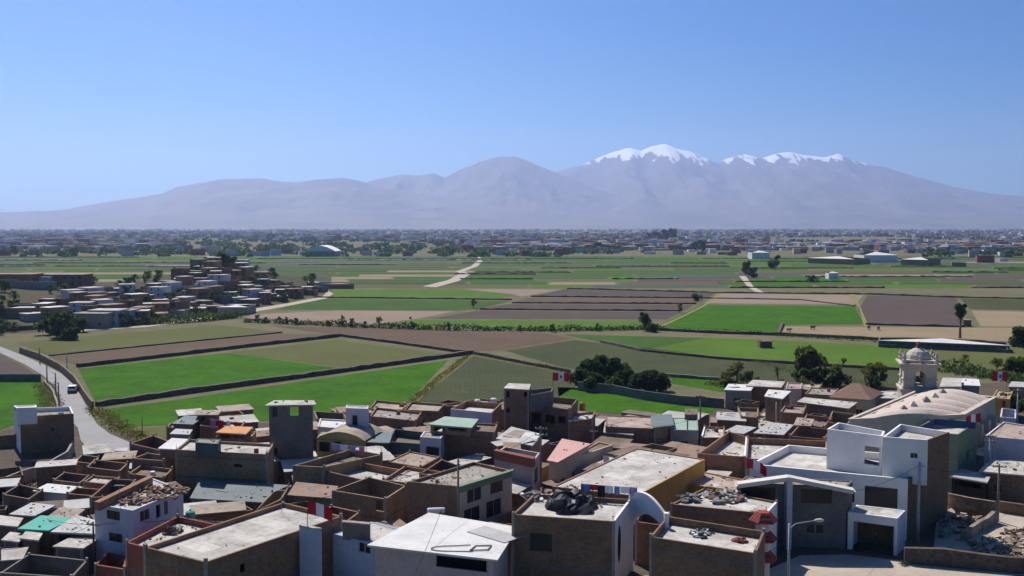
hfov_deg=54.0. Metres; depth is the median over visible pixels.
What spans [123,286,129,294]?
hillside tree
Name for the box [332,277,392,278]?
field
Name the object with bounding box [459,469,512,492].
cornice
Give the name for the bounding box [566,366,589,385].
dark tree
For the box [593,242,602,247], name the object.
distant tree
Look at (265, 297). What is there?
hillside house
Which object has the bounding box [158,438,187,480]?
lean to
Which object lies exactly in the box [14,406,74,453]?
house
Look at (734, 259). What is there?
field
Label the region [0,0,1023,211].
sky
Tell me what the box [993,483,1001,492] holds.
window
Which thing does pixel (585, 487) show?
laundry
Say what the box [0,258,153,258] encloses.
field
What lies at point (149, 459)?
house
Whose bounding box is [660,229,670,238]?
distant tree
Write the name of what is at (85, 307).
hillside house
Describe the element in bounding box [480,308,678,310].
field wall
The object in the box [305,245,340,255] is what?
sports hall
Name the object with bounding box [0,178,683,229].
hills
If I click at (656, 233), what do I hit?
distant tree
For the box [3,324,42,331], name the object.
retaining wall
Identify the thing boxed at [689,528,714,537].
rubble
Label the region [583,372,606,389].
dark tree
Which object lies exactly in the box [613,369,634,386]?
dark tree
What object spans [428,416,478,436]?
canopy
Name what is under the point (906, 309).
field
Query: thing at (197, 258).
field
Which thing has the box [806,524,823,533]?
window
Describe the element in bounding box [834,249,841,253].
distant house
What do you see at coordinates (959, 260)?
field
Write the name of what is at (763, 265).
field
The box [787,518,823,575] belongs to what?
street lamp
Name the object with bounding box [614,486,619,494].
laundry
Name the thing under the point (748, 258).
hedgerow
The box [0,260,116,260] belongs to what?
field
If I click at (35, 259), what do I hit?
hedgerow
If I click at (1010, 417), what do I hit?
house
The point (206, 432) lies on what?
house
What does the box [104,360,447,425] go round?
field
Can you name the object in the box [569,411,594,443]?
house
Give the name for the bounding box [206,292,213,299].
hillside tree
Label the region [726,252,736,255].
distant house
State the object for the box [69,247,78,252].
distant tree
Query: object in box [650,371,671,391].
dark tree
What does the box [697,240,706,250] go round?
distant tree
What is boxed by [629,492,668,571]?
archway
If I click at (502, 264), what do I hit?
field
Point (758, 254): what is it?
house
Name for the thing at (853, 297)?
path
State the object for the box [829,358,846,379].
tree
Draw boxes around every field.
[0,256,137,256]
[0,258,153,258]
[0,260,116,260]
[0,262,29,262]
[0,263,38,263]
[0,265,143,265]
[0,271,59,271]
[0,355,33,373]
[0,381,48,428]
[16,325,275,353]
[26,267,144,267]
[32,269,94,269]
[44,273,170,273]
[45,263,126,264]
[52,334,318,363]
[63,271,170,271]
[79,353,334,400]
[85,259,279,259]
[93,275,166,276]
[95,277,154,278]
[97,279,146,281]
[98,269,268,269]
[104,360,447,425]
[119,260,280,260]
[127,263,297,264]
[132,426,165,439]
[142,256,269,256]
[146,265,189,265]
[147,267,336,267]
[156,258,254,258]
[235,340,441,366]
[243,310,453,323]
[250,265,413,265]
[266,262,320,262]
[272,256,387,256]
[272,271,386,271]
[275,269,329,269]
[276,273,336,273]
[276,299,508,309]
[276,326,571,350]
[281,260,456,260]
[282,259,345,259]
[292,275,358,276]
[303,263,396,264]
[321,290,511,298]
[322,262,459,262]
[332,269,520,269]
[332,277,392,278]
[332,279,348,281]
[332,282,468,284]
[339,273,451,273]
[340,267,448,267]
[346,259,520,259]
[348,279,536,281]
[354,285,527,287]
[359,275,455,276]
[387,271,473,271]
[393,277,452,278]
[394,256,442,256]
[394,320,642,329]
[396,263,453,264]
[414,265,591,265]
[418,356,575,401]
[437,310,680,318]
[446,256,641,256]
[454,267,540,267]
[455,263,547,264]
[461,262,568,262]
[465,277,530,277]
[466,260,604,260]
[467,275,635,276]
[468,289,556,296]
[470,282,547,284]
[475,271,568,271]
[488,304,691,309]
[506,340,899,386]
[515,298,702,302]
[524,269,669,269]
[529,285,592,287]
[531,277,609,278]
[533,259,699,259]
[537,273,734,273]
[537,279,634,281]
[541,289,714,297]
[549,263,668,264]
[549,282,615,284]
[558,387,716,413]
[565,334,699,348]
[573,262,669,262]
[573,271,738,271]
[592,285,728,287]
[596,265,727,265]
[609,260,748,260]
[611,277,674,278]
[617,282,718,284]
[623,267,741,267]
[633,258,699,258]
[636,275,803,276]
[637,279,733,281]
[647,256,742,256]
[650,338,909,366]
[661,305,862,331]
[670,262,720,262]
[670,263,872,264]
[671,377,725,391]
[673,269,807,269]
[679,277,770,278]
[702,259,766,259]
[705,294,863,304]
[718,282,895,284]
[728,262,870,262]
[731,285,811,286]
[732,265,792,265]
[734,279,845,281]
[737,273,934,273]
[739,271,930,271]
[742,267,848,267]
[744,256,928,256]
[749,260,807,260]
[768,259,900,259]
[773,277,844,278]
[781,326,1011,340]
[793,265,886,265]
[808,275,972,275]
[812,269,997,269]
[815,285,883,286]
[845,277,947,278]
[848,279,938,281]
[854,267,991,267]
[858,295,962,324]
[873,262,950,262]
[874,263,981,264]
[885,285,970,287]
[894,265,950,265]
[897,282,1023,284]
[912,347,1023,371]
[932,256,1023,256]
[937,273,994,273]
[940,271,1001,271]
[940,279,1022,281]
[941,259,1021,259]
[941,260,1008,260]
[951,277,1023,278]
[960,258,1023,258]
[960,298,1023,309]
[966,262,1023,262]
[966,265,1023,265]
[971,310,1023,326]
[973,275,1023,276]
[974,285,1023,286]
[982,263,1023,264]
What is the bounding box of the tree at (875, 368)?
[864,362,887,380]
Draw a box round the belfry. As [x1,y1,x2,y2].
[895,341,941,397]
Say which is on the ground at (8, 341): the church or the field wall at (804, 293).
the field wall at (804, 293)
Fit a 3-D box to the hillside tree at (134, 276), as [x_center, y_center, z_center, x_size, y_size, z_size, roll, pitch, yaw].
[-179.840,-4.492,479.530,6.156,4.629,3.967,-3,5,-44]
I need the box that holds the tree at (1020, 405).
[1000,392,1023,412]
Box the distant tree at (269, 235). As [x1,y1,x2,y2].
[266,233,274,239]
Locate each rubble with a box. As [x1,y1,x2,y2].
[0,479,189,570]
[62,520,89,530]
[118,494,147,505]
[127,483,189,501]
[145,523,196,542]
[424,467,497,484]
[564,450,675,491]
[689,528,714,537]
[692,475,732,488]
[731,537,748,542]
[937,508,986,541]
[960,526,1023,556]
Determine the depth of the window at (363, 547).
98.31 m
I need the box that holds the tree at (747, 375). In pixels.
[737,370,753,381]
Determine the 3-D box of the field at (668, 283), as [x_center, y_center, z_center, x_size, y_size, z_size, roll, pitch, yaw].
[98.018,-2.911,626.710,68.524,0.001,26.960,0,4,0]
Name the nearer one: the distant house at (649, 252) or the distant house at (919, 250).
the distant house at (649, 252)
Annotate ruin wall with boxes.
[947,493,995,517]
[960,509,997,540]
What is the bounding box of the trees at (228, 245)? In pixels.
[0,229,1023,256]
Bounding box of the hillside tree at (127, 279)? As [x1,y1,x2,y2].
[123,277,133,282]
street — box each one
[648,554,1012,575]
[758,412,774,428]
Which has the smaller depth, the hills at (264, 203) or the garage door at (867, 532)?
the garage door at (867, 532)
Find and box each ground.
[0,229,1023,432]
[0,383,1023,575]
[934,499,1023,575]
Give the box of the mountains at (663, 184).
[555,144,1023,228]
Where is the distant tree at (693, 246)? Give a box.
[690,241,697,249]
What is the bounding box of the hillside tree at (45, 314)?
[40,312,50,319]
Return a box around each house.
[0,250,10,255]
[0,273,43,281]
[0,552,88,575]
[2,482,43,515]
[13,303,34,306]
[13,306,34,311]
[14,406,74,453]
[19,312,41,321]
[32,483,82,500]
[35,302,55,311]
[39,277,52,281]
[39,298,60,302]
[39,306,68,318]
[42,273,93,287]
[52,472,89,486]
[55,297,70,305]
[60,289,85,297]
[66,487,107,513]
[67,291,87,301]
[69,301,95,312]
[74,311,113,327]
[76,453,99,474]
[77,286,103,291]
[81,304,100,311]
[83,474,119,488]
[85,295,106,300]
[86,459,127,478]
[87,308,129,326]
[88,291,105,294]
[89,474,135,513]
[90,298,113,303]
[94,478,183,562]
[94,551,125,575]
[96,303,124,307]
[101,286,113,291]
[106,292,118,295]
[107,296,118,300]
[117,248,125,253]
[118,283,134,296]
[120,299,142,307]
[121,251,132,255]
[124,293,148,301]
[124,308,140,325]
[125,513,214,575]
[128,463,172,482]
[129,434,167,456]
[130,306,153,317]
[132,452,168,470]
[135,288,147,292]
[135,309,150,324]
[143,302,151,305]
[143,501,342,575]
[144,283,161,287]
[148,286,170,295]
[151,296,166,300]
[151,302,169,311]
[151,312,168,319]
[152,298,179,301]
[161,281,181,291]
[164,292,182,297]
[165,300,189,308]
[166,422,173,439]
[167,309,190,317]
[171,268,189,279]
[172,246,183,250]
[173,296,196,300]
[175,276,192,285]
[175,438,273,495]
[182,285,198,289]
[187,287,210,299]
[188,272,204,277]
[188,307,205,314]
[190,249,204,254]
[190,259,207,266]
[190,479,291,511]
[193,277,207,283]
[193,299,213,304]
[196,280,217,286]
[200,420,244,438]
[201,267,217,276]
[201,285,223,294]
[202,261,221,267]
[203,305,223,312]
[205,246,214,249]
[207,257,220,260]
[208,250,218,253]
[208,274,230,280]
[210,270,221,273]
[211,294,231,303]
[216,431,255,442]
[217,281,233,290]
[218,268,231,273]
[222,262,235,268]
[224,291,238,295]
[225,251,237,255]
[231,270,240,275]
[231,276,240,281]
[231,279,238,283]
[232,296,247,303]
[235,259,249,265]
[235,262,248,269]
[238,284,255,294]
[238,298,259,305]
[239,266,253,276]
[241,275,252,283]
[242,288,262,297]
[250,252,260,255]
[254,271,269,279]
[254,481,289,511]
[257,278,268,285]
[258,292,271,303]
[261,251,269,255]
[265,286,273,292]
[265,400,315,475]
[269,279,280,282]
[270,249,280,255]
[272,295,287,301]
[275,285,289,288]
[275,289,284,294]
[285,286,300,287]
[285,288,303,298]
[292,246,299,250]
[292,442,382,485]
[305,289,317,295]
[313,286,327,291]
[313,411,345,422]
[316,422,382,456]
[318,418,345,435]
[327,458,409,487]
[329,499,359,520]
[332,476,406,523]
[333,522,397,575]
[361,251,372,255]
[366,431,392,451]
[367,513,511,575]
[369,399,409,410]
[369,406,421,429]
[382,464,444,484]
[387,446,439,468]
[389,429,422,454]
[403,253,412,255]
[404,402,444,425]
[407,462,511,523]
[419,453,459,476]
[420,431,444,459]
[442,422,497,464]
[445,398,502,416]
[450,401,501,431]
[494,447,539,490]
[496,250,506,254]
[496,427,542,452]
[504,383,530,431]
[512,491,630,575]
[519,250,530,255]
[530,397,577,441]
[547,439,590,481]
[554,249,568,254]
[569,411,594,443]
[581,442,612,472]
[605,415,653,443]
[611,249,619,252]
[635,511,669,565]
[644,251,655,253]
[649,516,764,575]
[651,414,673,444]
[670,418,697,444]
[670,486,777,555]
[673,249,683,254]
[688,472,741,492]
[696,251,705,254]
[697,430,747,478]
[700,425,724,446]
[716,412,745,429]
[724,384,752,408]
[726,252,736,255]
[727,246,737,250]
[734,475,855,549]
[737,406,758,430]
[745,436,826,476]
[746,380,784,405]
[748,250,769,258]
[749,422,949,555]
[764,389,790,422]
[780,403,806,431]
[786,382,801,404]
[789,426,826,440]
[792,249,799,253]
[795,248,806,252]
[797,397,857,416]
[802,383,822,397]
[804,413,831,428]
[805,386,838,399]
[808,247,818,250]
[825,247,834,252]
[825,271,838,278]
[827,411,855,427]
[830,383,883,414]
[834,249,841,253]
[860,250,873,252]
[875,391,896,406]
[878,250,888,252]
[887,246,898,250]
[904,250,915,252]
[916,248,923,252]
[919,419,977,492]
[939,377,960,389]
[946,245,956,250]
[951,250,964,253]
[951,262,965,266]
[961,378,980,393]
[968,250,978,256]
[975,255,994,262]
[976,446,983,473]
[979,459,1023,502]
[984,422,1023,464]
[993,390,1012,421]
[995,258,1007,261]
[1000,408,1015,423]
[1008,381,1023,401]
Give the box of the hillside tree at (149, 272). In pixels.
[142,270,151,280]
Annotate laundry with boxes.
[210,419,215,428]
[218,420,223,428]
[331,443,339,450]
[340,445,347,450]
[350,446,355,451]
[582,484,589,491]
[589,484,597,490]
[597,485,604,497]
[603,456,608,462]
[605,485,612,493]
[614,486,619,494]
[620,487,629,493]
[630,487,636,495]
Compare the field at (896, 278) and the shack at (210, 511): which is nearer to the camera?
the shack at (210, 511)
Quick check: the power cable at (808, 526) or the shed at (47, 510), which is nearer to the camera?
the power cable at (808, 526)
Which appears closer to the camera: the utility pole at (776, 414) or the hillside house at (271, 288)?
the utility pole at (776, 414)
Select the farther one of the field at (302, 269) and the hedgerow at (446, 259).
the hedgerow at (446, 259)
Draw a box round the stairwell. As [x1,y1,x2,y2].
[14,405,36,424]
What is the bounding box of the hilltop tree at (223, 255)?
[209,252,228,264]
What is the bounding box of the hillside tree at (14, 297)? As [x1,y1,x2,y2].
[8,290,19,299]
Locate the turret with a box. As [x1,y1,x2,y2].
[748,510,777,575]
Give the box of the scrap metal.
[431,544,491,551]
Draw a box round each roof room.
[195,438,220,456]
[530,387,553,411]
[684,409,697,419]
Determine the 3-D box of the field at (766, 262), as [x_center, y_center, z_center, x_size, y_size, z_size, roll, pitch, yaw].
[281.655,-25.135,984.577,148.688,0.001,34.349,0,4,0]
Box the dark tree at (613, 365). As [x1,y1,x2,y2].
[602,357,631,377]
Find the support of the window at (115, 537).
in the house at (132, 521)
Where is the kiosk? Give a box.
[115,448,126,451]
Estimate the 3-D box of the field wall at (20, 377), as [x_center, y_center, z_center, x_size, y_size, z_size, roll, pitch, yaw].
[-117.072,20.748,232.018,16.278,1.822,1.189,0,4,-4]
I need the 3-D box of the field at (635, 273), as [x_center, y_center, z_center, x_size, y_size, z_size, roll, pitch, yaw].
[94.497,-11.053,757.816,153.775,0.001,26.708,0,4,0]
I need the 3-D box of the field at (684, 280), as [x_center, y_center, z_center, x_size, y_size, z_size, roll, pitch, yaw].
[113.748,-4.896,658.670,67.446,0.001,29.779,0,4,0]
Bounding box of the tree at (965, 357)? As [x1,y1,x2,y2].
[959,354,969,363]
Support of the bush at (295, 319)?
on the ground at (8, 341)
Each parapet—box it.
[94,475,152,510]
[342,520,370,540]
[494,449,534,467]
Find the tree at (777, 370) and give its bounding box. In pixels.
[773,366,780,379]
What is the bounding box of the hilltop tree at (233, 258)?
[229,256,236,261]
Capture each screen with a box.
[920,419,935,428]
[935,419,975,428]
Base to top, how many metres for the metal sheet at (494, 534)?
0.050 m
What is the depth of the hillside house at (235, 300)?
445.08 m
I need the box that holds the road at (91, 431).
[0,347,129,451]
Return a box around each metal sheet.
[467,526,522,542]
[491,438,519,446]
[503,430,525,437]
[503,442,520,448]
[516,436,536,443]
[521,432,539,440]
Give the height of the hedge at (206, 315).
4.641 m
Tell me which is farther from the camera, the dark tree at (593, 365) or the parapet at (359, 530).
the dark tree at (593, 365)
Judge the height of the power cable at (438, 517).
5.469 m
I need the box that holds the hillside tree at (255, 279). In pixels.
[251,276,258,284]
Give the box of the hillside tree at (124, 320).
[118,313,130,325]
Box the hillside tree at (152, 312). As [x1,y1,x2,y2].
[147,306,156,317]
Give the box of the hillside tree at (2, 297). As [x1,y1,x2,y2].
[0,295,6,304]
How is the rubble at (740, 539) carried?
on the house at (676, 548)
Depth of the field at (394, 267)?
863.54 m
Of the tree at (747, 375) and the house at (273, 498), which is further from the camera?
the tree at (747, 375)
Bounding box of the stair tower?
[346,405,368,427]
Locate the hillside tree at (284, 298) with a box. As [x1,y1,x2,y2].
[279,292,288,301]
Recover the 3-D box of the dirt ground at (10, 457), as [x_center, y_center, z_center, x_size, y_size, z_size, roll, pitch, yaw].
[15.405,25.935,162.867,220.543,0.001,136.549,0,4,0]
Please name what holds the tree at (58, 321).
on the ground at (8, 341)
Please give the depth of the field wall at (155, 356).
284.40 m
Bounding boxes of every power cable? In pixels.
[4,525,90,549]
[96,461,456,524]
[416,462,457,570]
[549,421,685,430]
[561,398,695,428]
[705,397,791,403]
[768,494,845,551]
[921,465,998,472]
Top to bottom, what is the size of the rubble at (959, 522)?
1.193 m
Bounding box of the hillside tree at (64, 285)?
[56,283,69,292]
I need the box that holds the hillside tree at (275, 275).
[270,271,278,277]
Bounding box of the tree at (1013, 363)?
[1002,356,1023,373]
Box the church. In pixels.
[848,389,997,451]
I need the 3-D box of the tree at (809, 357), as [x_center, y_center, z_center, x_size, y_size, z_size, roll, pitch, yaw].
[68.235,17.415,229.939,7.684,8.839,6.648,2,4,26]
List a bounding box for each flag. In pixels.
[307,501,331,525]
[553,372,568,380]
[743,458,766,477]
[966,413,980,432]
[992,371,1006,399]
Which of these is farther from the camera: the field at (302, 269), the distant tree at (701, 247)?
the distant tree at (701, 247)
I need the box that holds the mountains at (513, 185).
[366,156,809,228]
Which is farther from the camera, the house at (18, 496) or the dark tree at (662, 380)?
the dark tree at (662, 380)
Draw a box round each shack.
[0,466,23,484]
[0,478,20,494]
[0,505,7,515]
[0,547,28,571]
[34,459,77,487]
[34,500,63,511]
[63,498,90,517]
[82,443,111,459]
[101,450,137,471]
[166,481,182,487]
[175,408,201,418]
[184,500,216,517]
[190,501,246,522]
[215,404,253,414]
[219,411,243,415]
[219,414,258,430]
[246,506,252,513]
[256,430,268,442]
[274,456,279,481]
[280,457,317,488]
[288,501,307,507]
[313,425,317,449]
[335,406,345,415]
[356,445,387,452]
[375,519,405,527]
[377,452,394,466]
[379,426,393,431]
[402,426,429,431]
[437,400,460,403]
[448,454,491,465]
[492,510,515,524]
[502,404,503,427]
[512,482,531,509]
[539,480,560,488]
[542,439,548,462]
[542,462,548,481]
[549,441,592,455]
[579,463,600,471]
[591,436,632,450]
[595,415,604,431]
[595,418,604,439]
[606,445,652,456]
[618,442,647,448]
[620,409,660,416]
[640,443,676,451]
[652,449,688,455]
[663,411,705,431]
[664,441,705,452]
[673,450,696,457]
[698,412,709,426]
[707,469,731,476]
[725,425,755,437]
[735,399,759,414]
[809,413,826,416]
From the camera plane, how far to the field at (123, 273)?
755.38 m
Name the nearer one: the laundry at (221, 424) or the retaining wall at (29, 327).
the laundry at (221, 424)
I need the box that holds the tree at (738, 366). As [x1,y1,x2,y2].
[727,361,743,379]
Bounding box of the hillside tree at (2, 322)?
[0,318,8,327]
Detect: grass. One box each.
[31,381,64,407]
[406,355,470,402]
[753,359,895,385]
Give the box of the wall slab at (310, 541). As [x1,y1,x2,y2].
[299,523,321,575]
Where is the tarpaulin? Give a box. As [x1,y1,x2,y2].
[545,488,598,514]
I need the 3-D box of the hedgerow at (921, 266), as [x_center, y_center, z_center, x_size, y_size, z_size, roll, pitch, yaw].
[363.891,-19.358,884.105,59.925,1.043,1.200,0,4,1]
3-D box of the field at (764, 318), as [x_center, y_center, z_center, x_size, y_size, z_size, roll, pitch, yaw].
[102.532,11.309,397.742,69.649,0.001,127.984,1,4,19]
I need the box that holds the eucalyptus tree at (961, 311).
[953,303,967,337]
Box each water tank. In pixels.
[185,509,194,518]
[427,507,444,513]
[491,397,496,402]
[579,401,584,410]
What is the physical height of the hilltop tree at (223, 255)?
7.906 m
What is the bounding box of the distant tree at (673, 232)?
[668,228,677,236]
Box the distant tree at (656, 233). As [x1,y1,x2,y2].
[652,231,661,237]
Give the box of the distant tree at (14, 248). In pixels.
[10,245,18,253]
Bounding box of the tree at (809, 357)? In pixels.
[793,345,827,375]
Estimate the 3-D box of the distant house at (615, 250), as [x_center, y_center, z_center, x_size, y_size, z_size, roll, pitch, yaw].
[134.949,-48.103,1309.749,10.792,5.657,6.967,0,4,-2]
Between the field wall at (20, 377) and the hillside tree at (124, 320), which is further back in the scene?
the hillside tree at (124, 320)
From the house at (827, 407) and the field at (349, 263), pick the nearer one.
the house at (827, 407)
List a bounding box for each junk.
[162,525,183,535]
[520,489,552,501]
[676,492,701,502]
[703,488,747,504]
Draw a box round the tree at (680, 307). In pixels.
[677,302,682,312]
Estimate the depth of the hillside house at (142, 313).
366.46 m
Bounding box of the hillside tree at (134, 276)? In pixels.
[130,274,140,282]
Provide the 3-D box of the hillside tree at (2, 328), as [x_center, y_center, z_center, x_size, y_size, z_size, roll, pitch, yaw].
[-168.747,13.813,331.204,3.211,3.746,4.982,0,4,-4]
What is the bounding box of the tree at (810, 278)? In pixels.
[806,275,819,281]
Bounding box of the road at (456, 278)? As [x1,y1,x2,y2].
[424,257,481,286]
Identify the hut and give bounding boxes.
[758,340,773,347]
[957,319,970,325]
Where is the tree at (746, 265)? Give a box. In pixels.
[741,261,750,274]
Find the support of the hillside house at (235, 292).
on the hill at (30, 295)
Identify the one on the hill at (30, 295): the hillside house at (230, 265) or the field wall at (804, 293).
the hillside house at (230, 265)
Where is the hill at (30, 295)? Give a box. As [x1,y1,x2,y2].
[0,266,332,333]
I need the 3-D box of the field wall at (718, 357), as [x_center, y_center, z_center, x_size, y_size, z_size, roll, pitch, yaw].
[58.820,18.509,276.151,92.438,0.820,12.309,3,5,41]
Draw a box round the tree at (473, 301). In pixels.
[471,299,476,308]
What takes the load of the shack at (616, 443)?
on the dirt ground at (10, 457)
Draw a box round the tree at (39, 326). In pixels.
[33,315,49,334]
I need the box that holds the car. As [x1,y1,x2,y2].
[67,385,77,392]
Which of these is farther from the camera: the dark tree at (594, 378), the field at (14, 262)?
the field at (14, 262)
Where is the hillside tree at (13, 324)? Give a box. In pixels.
[8,322,19,331]
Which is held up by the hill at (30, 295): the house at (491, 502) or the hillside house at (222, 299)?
the hillside house at (222, 299)
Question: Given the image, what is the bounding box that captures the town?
[0,228,1023,250]
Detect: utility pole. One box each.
[58,382,59,406]
[86,521,99,572]
[457,458,459,517]
[535,426,546,486]
[696,394,704,444]
[775,402,776,422]
[846,493,848,546]
[916,462,920,540]
[984,433,996,460]
[992,464,1005,521]
[1013,389,1022,423]
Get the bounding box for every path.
[416,356,470,400]
[660,294,720,326]
[740,276,762,291]
[849,294,867,325]
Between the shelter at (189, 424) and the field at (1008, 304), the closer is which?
the shelter at (189, 424)
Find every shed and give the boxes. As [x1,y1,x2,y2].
[0,515,22,546]
[1,532,23,548]
[9,502,55,525]
[19,531,42,554]
[49,507,84,517]
[52,535,96,570]
[170,429,192,438]
[217,304,255,314]
[287,482,337,506]
[313,281,330,285]
[324,283,353,288]
[710,417,716,426]
[793,417,813,436]
[808,256,869,264]
[854,252,897,261]
[877,337,1010,352]
[901,257,940,265]
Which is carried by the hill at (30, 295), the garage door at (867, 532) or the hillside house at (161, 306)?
the hillside house at (161, 306)
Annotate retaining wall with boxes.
[0,279,56,289]
[0,307,31,317]
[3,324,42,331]
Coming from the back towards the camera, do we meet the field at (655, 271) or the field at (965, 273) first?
the field at (655, 271)
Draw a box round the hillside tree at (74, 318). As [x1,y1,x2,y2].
[67,315,79,324]
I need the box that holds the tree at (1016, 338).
[1007,325,1023,346]
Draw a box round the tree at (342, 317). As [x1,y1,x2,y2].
[338,315,346,323]
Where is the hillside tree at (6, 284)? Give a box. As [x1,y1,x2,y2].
[0,279,11,291]
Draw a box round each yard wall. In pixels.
[0,434,15,447]
[6,441,73,481]
[577,381,723,407]
[999,501,1023,515]
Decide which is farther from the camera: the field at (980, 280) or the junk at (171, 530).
the field at (980, 280)
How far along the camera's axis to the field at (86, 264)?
930.14 m
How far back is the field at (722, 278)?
683.98 m
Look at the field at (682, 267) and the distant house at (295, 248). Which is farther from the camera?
the distant house at (295, 248)
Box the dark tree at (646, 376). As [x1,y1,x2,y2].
[640,369,658,391]
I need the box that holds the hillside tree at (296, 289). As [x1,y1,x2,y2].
[290,288,300,296]
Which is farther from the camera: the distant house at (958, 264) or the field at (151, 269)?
the distant house at (958, 264)
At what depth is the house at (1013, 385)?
203.98 m
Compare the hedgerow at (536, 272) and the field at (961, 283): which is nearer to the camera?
the field at (961, 283)
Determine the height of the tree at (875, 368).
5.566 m
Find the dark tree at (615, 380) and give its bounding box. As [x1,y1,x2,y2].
[602,375,623,387]
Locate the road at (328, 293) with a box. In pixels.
[81,291,332,330]
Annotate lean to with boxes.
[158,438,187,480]
[603,422,633,442]
[753,422,792,438]
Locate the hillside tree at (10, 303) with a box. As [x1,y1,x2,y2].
[6,300,14,307]
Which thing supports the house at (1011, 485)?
on the pavement
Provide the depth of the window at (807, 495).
112.19 m
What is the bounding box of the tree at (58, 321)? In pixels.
[47,310,75,336]
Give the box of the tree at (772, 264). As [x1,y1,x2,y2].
[767,254,779,269]
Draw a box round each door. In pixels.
[512,479,528,483]
[857,522,893,545]
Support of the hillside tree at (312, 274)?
on the hill at (30, 295)
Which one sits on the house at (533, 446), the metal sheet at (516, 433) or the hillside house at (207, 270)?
the metal sheet at (516, 433)
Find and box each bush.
[60,326,80,340]
[74,317,89,331]
[83,406,156,440]
[291,318,298,323]
[348,318,354,326]
[549,324,555,331]
[594,323,602,330]
[647,322,658,331]
[691,293,702,300]
[704,379,746,387]
[719,371,736,386]
[735,376,744,383]
[790,367,811,382]
[800,377,811,383]
[810,367,829,386]
[825,370,851,387]
[865,374,881,388]
[937,358,1023,382]
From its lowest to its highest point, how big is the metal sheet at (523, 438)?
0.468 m
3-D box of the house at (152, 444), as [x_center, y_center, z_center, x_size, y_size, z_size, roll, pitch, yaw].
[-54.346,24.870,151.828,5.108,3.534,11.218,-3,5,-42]
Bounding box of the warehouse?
[552,448,704,550]
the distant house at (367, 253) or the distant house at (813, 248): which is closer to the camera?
the distant house at (367, 253)
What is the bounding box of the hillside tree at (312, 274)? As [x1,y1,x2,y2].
[307,273,316,278]
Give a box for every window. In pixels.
[107,510,119,520]
[109,532,121,542]
[140,508,148,521]
[164,501,167,514]
[359,542,369,553]
[464,505,479,520]
[467,487,480,503]
[486,498,500,518]
[490,480,501,493]
[530,533,551,551]
[534,467,536,483]
[618,525,620,561]
[741,487,774,500]
[801,489,831,503]
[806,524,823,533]
[864,486,897,508]
[910,453,917,457]
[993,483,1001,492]
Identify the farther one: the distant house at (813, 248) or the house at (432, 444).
the distant house at (813, 248)
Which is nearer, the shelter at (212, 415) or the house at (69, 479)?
the house at (69, 479)
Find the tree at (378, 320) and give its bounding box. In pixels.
[376,316,382,323]
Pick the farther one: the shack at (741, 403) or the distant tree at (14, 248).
the distant tree at (14, 248)
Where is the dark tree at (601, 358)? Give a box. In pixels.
[593,354,609,375]
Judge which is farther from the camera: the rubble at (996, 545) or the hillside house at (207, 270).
the hillside house at (207, 270)
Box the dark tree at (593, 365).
[579,359,605,374]
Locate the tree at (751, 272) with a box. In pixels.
[745,267,757,277]
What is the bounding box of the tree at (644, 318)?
[638,312,651,329]
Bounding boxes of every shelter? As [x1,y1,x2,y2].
[18,515,70,555]
[50,515,94,555]
[172,416,203,439]
[195,410,221,437]
[215,426,252,442]
[950,469,990,499]
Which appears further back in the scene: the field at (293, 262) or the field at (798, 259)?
the field at (798, 259)
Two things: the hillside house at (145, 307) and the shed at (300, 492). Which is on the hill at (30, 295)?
the hillside house at (145, 307)
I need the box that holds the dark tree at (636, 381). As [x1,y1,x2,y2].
[628,372,644,389]
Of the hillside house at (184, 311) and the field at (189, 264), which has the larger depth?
the field at (189, 264)
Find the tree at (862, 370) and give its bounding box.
[858,364,867,381]
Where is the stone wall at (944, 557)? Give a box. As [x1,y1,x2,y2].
[904,547,1023,573]
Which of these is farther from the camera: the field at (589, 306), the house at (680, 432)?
the field at (589, 306)
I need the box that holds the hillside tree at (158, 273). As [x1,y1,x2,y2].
[155,270,162,277]
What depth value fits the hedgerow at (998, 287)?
580.28 m
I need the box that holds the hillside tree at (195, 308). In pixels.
[190,303,200,313]
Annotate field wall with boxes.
[0,374,40,381]
[19,347,93,408]
[44,380,57,406]
[49,331,282,355]
[76,334,339,366]
[95,350,473,406]
[313,296,511,299]
[339,333,575,384]
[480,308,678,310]
[512,302,695,303]
[531,295,703,297]
[567,288,1023,298]
[600,340,899,369]
[643,326,878,339]
[666,373,739,381]
[704,297,854,305]
[777,322,783,331]
[865,323,964,326]
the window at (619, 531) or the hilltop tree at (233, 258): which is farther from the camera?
the hilltop tree at (233, 258)
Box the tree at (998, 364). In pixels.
[989,357,1002,368]
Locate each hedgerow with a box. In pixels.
[0,259,82,259]
[0,264,44,264]
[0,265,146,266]
[33,262,165,262]
[147,265,189,266]
[256,258,428,258]
[299,264,395,264]
[348,259,530,259]
[429,258,632,258]
[455,273,535,273]
[460,278,532,278]
[462,262,571,262]
[486,271,570,272]
[549,267,619,267]
[595,265,729,266]
[612,277,678,278]
[701,258,807,258]
[730,286,812,287]
[736,280,848,281]
[749,261,900,261]
[750,267,853,267]
[805,275,972,276]
[813,286,884,287]
[891,265,951,266]
[898,258,959,258]
[932,271,1008,272]
[971,286,1023,287]
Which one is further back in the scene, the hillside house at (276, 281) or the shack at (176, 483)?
the hillside house at (276, 281)
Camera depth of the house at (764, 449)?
145.77 m
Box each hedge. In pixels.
[119,308,244,326]
[243,317,401,328]
[395,321,666,331]
[473,352,570,372]
[665,327,876,341]
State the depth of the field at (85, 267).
863.54 m
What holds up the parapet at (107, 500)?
on the house at (132, 521)
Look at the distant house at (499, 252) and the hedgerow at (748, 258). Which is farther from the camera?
the distant house at (499, 252)
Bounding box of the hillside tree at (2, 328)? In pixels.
[0,325,6,334]

